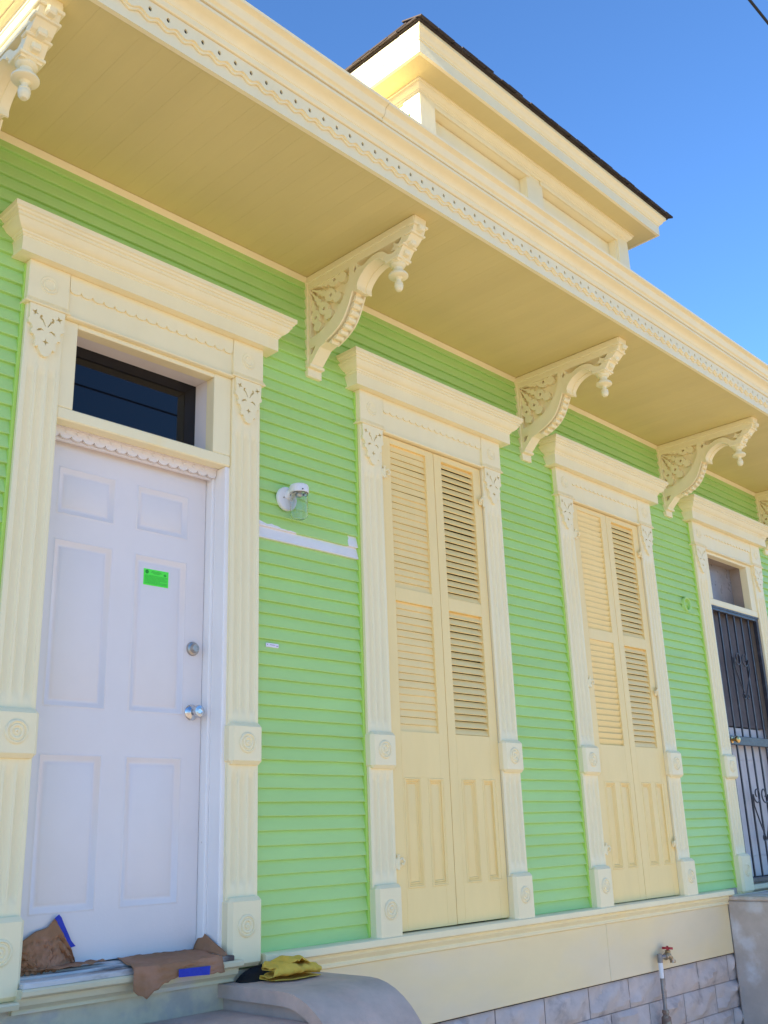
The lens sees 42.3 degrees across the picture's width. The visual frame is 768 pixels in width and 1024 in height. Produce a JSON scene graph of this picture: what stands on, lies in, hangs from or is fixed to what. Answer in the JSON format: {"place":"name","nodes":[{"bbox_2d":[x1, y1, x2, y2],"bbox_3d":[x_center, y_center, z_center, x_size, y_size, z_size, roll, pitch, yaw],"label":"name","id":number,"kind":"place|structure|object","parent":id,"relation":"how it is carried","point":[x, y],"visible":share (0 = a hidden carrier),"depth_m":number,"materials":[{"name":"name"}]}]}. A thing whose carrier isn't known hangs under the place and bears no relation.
{"place":"outdoors","nodes":[
{"label":"outdoors","id":0,"kind":"place"},
{"bbox_2d":[245,0,767,364],"label":"sky","id":1,"kind":"structure","parent":0,"point":[672,95],"materials":[{"name":"blue"}]},
{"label":"pavement","id":2,"kind":"structure","parent":0,"visible":0},
{"bbox_2d":[146,972,421,1023],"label":"front stoop","id":3,"kind":"object","parent":2,"relation":"on","point":[328,998],"visible":0.95,"depth_m":3.71,"materials":[{"name":"concrete"}]},
{"bbox_2d":[236,964,271,982],"bbox_3d":[-0.479,1.852,3.999,0.074,0.054,0.250,-18,-24,41],"label":"black rag","id":4,"kind":"object","parent":3,"relation":"on","point":[251,974],"visible":0.57,"depth_m":3.96,"materials":[{"name":"black fabric"}]},
{"bbox_2d":[259,955,321,980],"bbox_3d":[-0.371,1.822,3.984,0.247,0.083,0.160,9,-21,-30],"label":"folded cloth","id":5,"kind":"object","parent":3,"relation":"on","point":[284,967],"visible":1,"depth_m":3.95,"materials":[{"name":"yellow fabric"}]},
{"bbox_2d":[0,0,767,1023],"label":"clapboard house","id":6,"kind":"structure","parent":2,"relation":"on","point":[478,734],"depth_m":4.87,"materials":[{"name":"green paint"}]},
{"bbox_2d":[20,915,104,976],"bbox_3d":[-1.174,1.540,3.541,0.112,0.190,0.431,-18,-24,41],"label":"masking paper","id":7,"kind":"object","parent":6,"relation":"on","point":[47,949],"visible":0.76,"depth_m":3.54,"materials":[{"name":"brown paper"}]},
{"bbox_2d":[20,426,229,961],"bbox_3d":[-1.064,0.708,4.024,0.196,2.062,0.912,-18,-24,41],"label":"front door","id":8,"kind":"structure","parent":6,"relation":"in","point":[125,834],"depth_m":4.07,"materials":[{"name":"white paint"}]},
{"bbox_2d":[56,320,230,469],"bbox_3d":[-1.088,-0.492,4.419,0.194,0.470,0.889,-18,-24,41],"label":"transom window","id":9,"kind":"structure","parent":6,"relation":"in","point":[111,388],"depth_m":4.45,"materials":[{"name":"paint"}]},
{"bbox_2d":[143,568,168,587],"bbox_3d":[-0.988,0.287,4.306,0.002,0.071,0.125,-18,-24,41],"label":"door notice","id":10,"kind":"object","parent":6,"relation":"attached to","point":[151,577],"depth_m":4.30,"materials":[{"name":"green paper"}]},
{"bbox_2d":[117,934,227,998],"bbox_3d":[-0.817,1.722,3.778,0.240,0.178,0.447,-18,-24,41],"label":"masking paper","id":11,"kind":"object","parent":6,"relation":"on","point":[153,972],"visible":1,"depth_m":3.72,"materials":[{"name":"brown paper"}]},
{"bbox_2d":[266,643,278,647],"bbox_3d":[-0.510,0.608,4.529,0.007,0.019,0.074,-18,-24,41],"label":"siding label","id":12,"kind":"object","parent":6,"relation":"attached to","point":[271,645],"visible":1,"depth_m":4.53,"materials":[{"name":"white paper"}]},
{"bbox_2d":[276,483,308,520],"bbox_3d":[-0.427,-0.049,4.763,0.126,0.173,0.136,-18,-24,41],"label":"wall lantern","id":13,"kind":"object","parent":6,"relation":"attached to","point":[293,498],"depth_m":4.74,"materials":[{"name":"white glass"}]},
{"bbox_2d":[657,946,675,1023],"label":"outdoor tap","id":14,"kind":"object","parent":6,"relation":"attached to","point":[666,1017],"visible":1,"depth_m":6.05,"materials":[{"name":"white metal"}]},
{"bbox_2d":[681,597,690,611],"bbox_3d":[2.296,0.702,7.543,0.026,0.110,0.110,-18,-24,41],"label":"vent pipe","id":15,"kind":"object","parent":6,"relation":"attached to","point":[684,606],"visible":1,"depth_m":7.54,"materials":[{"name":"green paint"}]},
{"bbox_2d":[706,551,757,617],"bbox_3d":[2.791,0.610,8.251,0.194,0.470,0.889,-18,-24,41],"label":"transom window","id":16,"kind":"structure","parent":6,"relation":"in","point":[730,582],"depth_m":8.42,"materials":[{"name":"paint"}]},
{"bbox_2d":[713,611,767,895],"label":"inner door","id":17,"kind":"structure","parent":6,"relation":"in","point":[757,885],"depth_m":7.93,"materials":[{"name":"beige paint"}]},
{"bbox_2d":[728,891,767,1023],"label":"side stoop","id":18,"kind":"object","parent":2,"relation":"on","point":[748,914],"visible":0.93,"depth_m":6.73,"materials":[{"name":"grey paint"}]},
{"bbox_3d":[-15.464,-4.230,-4.286,10.900,9.550,11.250,-18,-24,41],"label":"neighbour house","id":19,"kind":"object","parent":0,"visible":0},
{"bbox_2d":[748,0,767,24],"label":"overhead wire","id":20,"kind":"object","parent":19,"relation":"attached to","point":[751,2],"depth_m":7.49,"materials":[{"name":"rubber"}]}
]}

